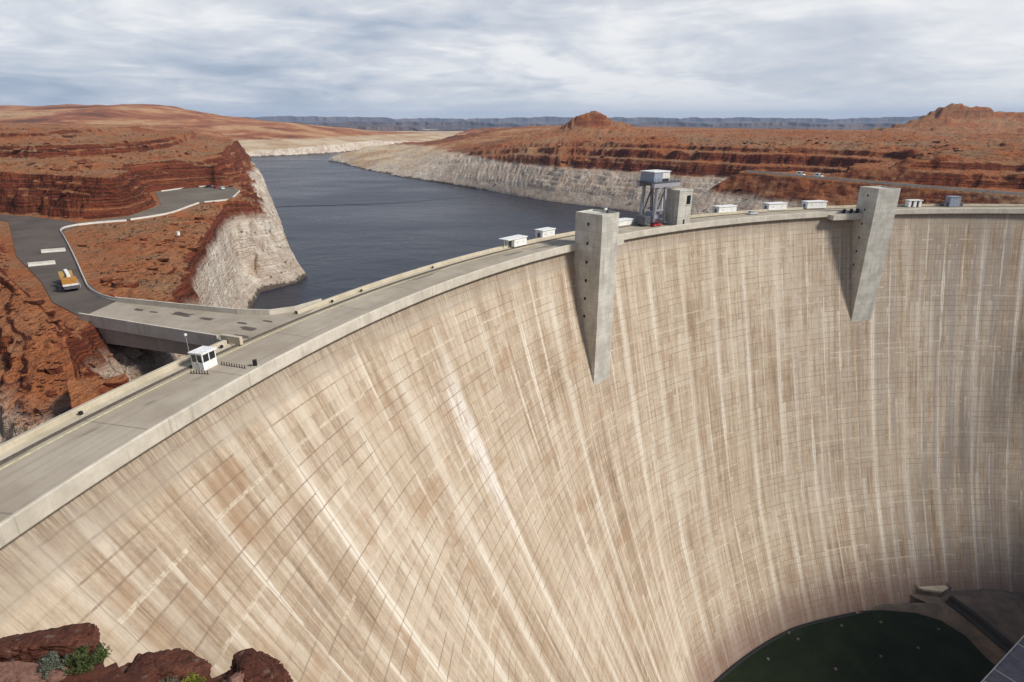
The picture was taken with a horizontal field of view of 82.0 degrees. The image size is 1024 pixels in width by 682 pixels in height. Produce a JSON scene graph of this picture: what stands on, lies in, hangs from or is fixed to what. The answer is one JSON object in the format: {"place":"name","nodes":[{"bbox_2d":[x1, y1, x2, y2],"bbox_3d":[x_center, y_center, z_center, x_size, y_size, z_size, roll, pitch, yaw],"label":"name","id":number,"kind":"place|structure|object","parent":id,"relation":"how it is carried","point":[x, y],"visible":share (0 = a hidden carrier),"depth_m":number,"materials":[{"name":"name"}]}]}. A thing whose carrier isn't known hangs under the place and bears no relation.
{"place":"outdoors","nodes":[
{"label":"outdoors","id":0,"kind":"place"},
{"bbox_2d":[0,214,114,321],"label":"road","id":1,"kind":"structure","parent":0,"point":[32,237],"depth_m":177.18,"materials":[{"name":"grey asphalt"}]},
{"bbox_2d":[28,260,55,266],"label":"road barrier","id":2,"kind":"object","parent":1,"relation":"on","point":[41,263],"visible":1,"depth_m":167.34,"materials":[{"name":"white concrete"}]},
{"bbox_2d":[41,248,65,252],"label":"road barrier","id":3,"kind":"object","parent":1,"relation":"on","point":[53,250],"visible":1,"depth_m":184.34,"materials":[{"name":"white concrete"}]},
{"bbox_2d":[57,269,82,291],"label":"crane truck","id":4,"kind":"object","parent":1,"relation":"on","point":[68,279],"visible":1,"depth_m":141.15,"materials":[{"name":"orange metal"}]},
{"bbox_2d":[60,219,126,299],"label":"barrier wall","id":5,"kind":"structure","parent":1,"relation":"on","point":[91,289],"depth_m":189.86,"materials":[{"name":"white concrete"}]},
{"bbox_2d":[39,656,227,681],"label":"canyon rim","id":6,"kind":"object","parent":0,"point":[109,673],"visible":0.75,"depth_m":15.96,"materials":[{"name":"red stone"}]},
{"bbox_2d":[0,661,67,681],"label":"boulder","id":7,"kind":"object","parent":6,"relation":"on","point":[18,671],"visible":0.8,"depth_m":15.79,"materials":[{"name":"pink stone"}]},
{"bbox_2d":[0,622,99,662],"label":"boulder","id":8,"kind":"object","parent":6,"relation":"on","point":[33,647],"visible":0.62,"depth_m":16.54,"materials":[{"name":"red stone"}]},
{"bbox_2d":[36,648,71,678],"bbox_3d":[-12.525,8.885,16.051,0.949,0.681,0.847,3,21,8],"label":"bush","id":9,"kind":"object","parent":6,"relation":"on","point":[50,661],"visible":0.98,"depth_m":15.96,"materials":[{"name":"green plant"}]},
{"bbox_2d":[61,643,111,675],"bbox_3d":[-11.705,8.800,16.197,1.105,0.841,1.069,-1,20,-3],"label":"bush","id":10,"kind":"object","parent":6,"relation":"on","point":[100,653],"visible":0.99,"depth_m":16.07,"materials":[{"name":"green plant"}]},
{"bbox_2d":[119,662,130,673],"bbox_3d":[-10.796,9.589,16.431,1.497,0.675,1.079,-1,20,-2],"label":"boulder","id":11,"kind":"object","parent":6,"relation":"on","point":[123,669],"visible":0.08,"depth_m":16.65,"materials":[{"name":"red stone"}]},
{"bbox_2d":[126,648,211,676],"bbox_3d":[-9.664,9.338,16.497,2.505,1.003,1.208,-6,22,-5],"label":"boulder","id":12,"kind":"object","parent":6,"relation":"on","point":[167,664],"visible":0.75,"depth_m":16.43,"materials":[{"name":"red stone"}]},
{"bbox_2d":[159,674,178,681],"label":"bush","id":13,"kind":"object","parent":6,"relation":"on","point":[169,679],"visible":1,"depth_m":15.80,"materials":[{"name":"green plant"}]},
{"bbox_2d":[181,672,205,681],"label":"bush","id":14,"kind":"object","parent":6,"relation":"on","point":[193,678],"visible":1,"depth_m":15.54,"materials":[{"name":"green plant"}]},
{"bbox_2d":[223,648,292,681],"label":"boulder","id":15,"kind":"object","parent":6,"relation":"on","point":[252,664],"visible":0.94,"depth_m":16.16,"materials":[{"name":"red stone"}]},
{"bbox_2d":[222,671,243,681],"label":"boulder","id":16,"kind":"object","parent":15,"relation":"on","point":[237,677],"visible":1,"depth_m":15.60,"materials":[{"name":"pink stone"}]},
{"bbox_2d":[251,359,259,367],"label":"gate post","id":17,"kind":"object","parent":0,"point":[254,362],"visible":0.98,"depth_m":98.25,"materials":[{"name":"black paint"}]},
{"bbox_2d":[250,151,661,308],"bbox_3d":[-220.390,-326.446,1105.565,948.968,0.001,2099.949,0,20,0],"label":"lake","id":18,"kind":"structure","parent":0,"point":[338,244],"depth_m":508.64,"materials":[{"name":"liquid"}]},
{"bbox_2d":[281,194,498,206],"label":"floating boom","id":19,"kind":"object","parent":18,"relation":"on","point":[383,203],"visible":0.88,"depth_m":613.03,"materials":[{"name":"black paint"}]},
{"bbox_2d":[0,103,1023,613],"bbox_3d":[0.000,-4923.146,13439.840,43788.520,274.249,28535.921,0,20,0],"label":"terrain","id":20,"kind":"structure","parent":0,"point":[238,239],"depth_m":389.43,"materials":[{"name":"stone"}]},
{"bbox_2d":[66,187,238,229],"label":"car park","id":21,"kind":"structure","parent":20,"relation":"on","point":[172,200],"depth_m":313.25,"materials":[{"name":"grey asphalt"}]},
{"bbox_2d":[130,202,198,219],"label":"barrier wall","id":22,"kind":"structure","parent":21,"relation":"on","point":[156,215],"depth_m":258.58,"materials":[{"name":"white concrete"}]},
{"bbox_2d":[161,185,236,191],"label":"barrier wall","id":23,"kind":"structure","parent":21,"relation":"on","point":[199,186],"depth_m":356.67,"materials":[{"name":"white concrete"}]},
{"bbox_2d":[204,190,239,202],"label":"barrier wall","id":24,"kind":"structure","parent":21,"relation":"on","point":[222,199],"depth_m":303.84,"materials":[{"name":"white concrete"}]},
{"bbox_2d":[0,136,1017,424],"bbox_3d":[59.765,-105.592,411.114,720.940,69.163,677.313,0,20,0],"label":"fallen rocks","id":25,"kind":"object","parent":20,"relation":"on","point":[114,380],"visible":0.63,"depth_m":147.80,"materials":[{"name":"stone"}]},
{"bbox_2d":[0,204,1023,681],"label":"dam","id":26,"kind":"structure","parent":20,"relation":"on","point":[462,468],"depth_m":177.71,"materials":[{"name":"concrete"}]},
{"bbox_2d":[78,297,321,354],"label":"bridge","id":27,"kind":"structure","parent":26,"relation":"on","point":[162,326],"depth_m":119.80,"materials":[{"name":"concrete"}]},
{"bbox_2d":[188,346,217,370],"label":"guard booth","id":28,"kind":"object","parent":26,"relation":"on","point":[203,358],"visible":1,"depth_m":96.98,"materials":[{"name":"white paint"}]},
{"bbox_2d":[195,363,200,369],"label":"door","id":29,"kind":"structure","parent":28,"relation":"in","point":[197,365],"depth_m":96.88,"materials":[{"name":"white paint"}]},
{"bbox_2d":[196,355,201,362],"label":"window","id":30,"kind":"structure","parent":28,"relation":"in","point":[199,360],"depth_m":96.31,"materials":[{"name":"black glass"}]},
{"bbox_2d":[202,353,208,361],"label":"window","id":31,"kind":"structure","parent":28,"relation":"in","point":[205,357],"depth_m":96.81,"materials":[{"name":"black glass"}]},
{"bbox_2d":[209,350,214,359],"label":"window","id":32,"kind":"structure","parent":28,"relation":"in","point":[211,354],"depth_m":98.00,"materials":[{"name":"black glass"}]},
{"bbox_2d":[499,234,527,248],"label":"gate house","id":33,"kind":"structure","parent":26,"relation":"on","point":[514,241],"depth_m":190.70,"materials":[{"name":"white paint"}]},
{"bbox_2d":[534,227,555,237],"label":"gate house","id":34,"kind":"structure","parent":26,"relation":"on","point":[544,232],"depth_m":204.29,"materials":[{"name":"white paint"}]},
{"bbox_2d":[574,209,623,383],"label":"elevator tower","id":35,"kind":"structure","parent":26,"relation":"on","point":[598,240],"depth_m":194.93,"materials":[{"name":"grey concrete"}]},
{"bbox_2d":[619,217,632,226],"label":"gate house","id":36,"kind":"structure","parent":26,"relation":"on","point":[625,221],"depth_m":229.88,"materials":[{"name":"white paint"}]},
{"bbox_2d":[650,221,662,226],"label":"car","id":37,"kind":"object","parent":26,"relation":"on","point":[656,223],"visible":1,"depth_m":229.70,"materials":[{"name":"red paint"}]},
{"bbox_2d":[635,170,681,224],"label":"gantry crane","id":38,"kind":"object","parent":26,"relation":"on","point":[656,179],"visible":1,"depth_m":229.16,"materials":[{"name":"grey metal"}]},
{"bbox_2d":[666,188,693,224],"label":"hoist tower","id":39,"kind":"structure","parent":26,"relation":"on","point":[678,205],"depth_m":231.14,"materials":[{"name":"grey concrete"}]},
{"bbox_2d":[686,195,690,204],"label":"window","id":40,"kind":"structure","parent":39,"relation":"in","point":[689,196],"depth_m":230.81,"materials":[{"name":"black glass"}]},
{"bbox_2d":[712,204,737,212],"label":"gate house","id":41,"kind":"structure","parent":26,"relation":"on","point":[723,208],"depth_m":260.19,"materials":[{"name":"white paint"}]},
{"bbox_2d":[762,202,786,210],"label":"gate house","id":42,"kind":"structure","parent":26,"relation":"on","point":[772,206],"depth_m":269.62,"materials":[{"name":"white paint"}]},
{"bbox_2d":[801,200,827,208],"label":"gate house","id":43,"kind":"structure","parent":26,"relation":"on","point":[814,204],"depth_m":274.87,"materials":[{"name":"white paint"}]},
{"bbox_2d":[826,186,900,320],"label":"elevator tower","id":44,"kind":"structure","parent":26,"relation":"on","point":[873,218],"depth_m":263.43,"materials":[{"name":"grey concrete"}]},
{"bbox_2d":[905,199,923,206],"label":"booth","id":45,"kind":"object","parent":26,"relation":"on","point":[913,202],"visible":1,"depth_m":281.14,"materials":[{"name":"white paint"}]},
{"bbox_2d":[915,585,950,596],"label":"ledge platform","id":46,"kind":"structure","parent":26,"relation":"attached to","point":[939,591],"depth_m":275.99,"materials":[{"name":"concrete"}]},
{"bbox_2d":[0,121,1023,291],"bbox_3d":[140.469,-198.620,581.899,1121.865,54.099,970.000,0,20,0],"label":"desert scrub","id":47,"kind":"object","parent":20,"relation":"on","point":[118,239],"visible":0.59,"depth_m":342.10,"materials":[{"name":"green plant"}]},
{"bbox_2d":[745,170,1023,194],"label":"roadside wall","id":48,"kind":"structure","parent":20,"relation":"on","point":[941,187],"depth_m":345.05,"materials":[{"name":"concrete"}]},
{"bbox_2d":[864,588,1023,664],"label":"road","id":49,"kind":"structure","parent":20,"relation":"on","point":[1001,612],"depth_m":267.98,"materials":[{"name":"grey concrete"}]},
{"bbox_2d":[945,595,1014,651],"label":"conduit","id":50,"kind":"object","parent":49,"relation":"on","point":[990,632],"visible":0.93,"depth_m":258.07,"materials":[{"name":"black paint"}]},
{"bbox_2d":[981,635,1023,681],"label":"power station","id":51,"kind":"object","parent":20,"relation":"on","point":[1009,666],"visible":1,"depth_m":218.32,"materials":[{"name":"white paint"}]},
{"bbox_2d":[0,0,1023,119],"label":"sky","id":52,"kind":"structure","parent":0,"point":[394,59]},
{"bbox_2d":[244,116,920,124],"bbox_3d":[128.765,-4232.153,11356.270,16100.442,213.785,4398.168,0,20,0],"label":"distant mesas","id":53,"kind":"structure","parent":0,"point":[560,120],"depth_m":11543.51,"materials":[{"name":"stone"}]},
{"bbox_2d":[273,121,894,129],"bbox_3d":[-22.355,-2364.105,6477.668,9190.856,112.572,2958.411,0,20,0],"label":"distant hills","id":54,"kind":"structure","parent":0,"point":[482,125],"depth_m":6444.81,"materials":[{"name":"stone"}]},
{"bbox_2d":[322,125,874,130],"bbox_3d":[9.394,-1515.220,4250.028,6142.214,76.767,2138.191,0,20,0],"label":"hills","id":55,"kind":"structure","parent":0,"point":[389,128],"depth_m":4366.49,"materials":[{"name":"brown stone"}]},
{"bbox_2d":[719,610,994,681],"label":"lawn","id":56,"kind":"structure","parent":0,"point":[854,647],"depth_m":249.97,"materials":[{"name":"green plant"}]},
{"bbox_2d":[714,612,855,681],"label":"drain kerb","id":57,"kind":"structure","parent":56,"relation":"on","point":[736,664],"depth_m":257.07,"materials":[{"name":"black paint"}]},
{"bbox_2d":[940,196,962,206],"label":"equipment house","id":58,"kind":"structure","parent":0,"point":[952,201],"depth_m":282.05,"materials":[{"name":"grey paint"}]}
]}

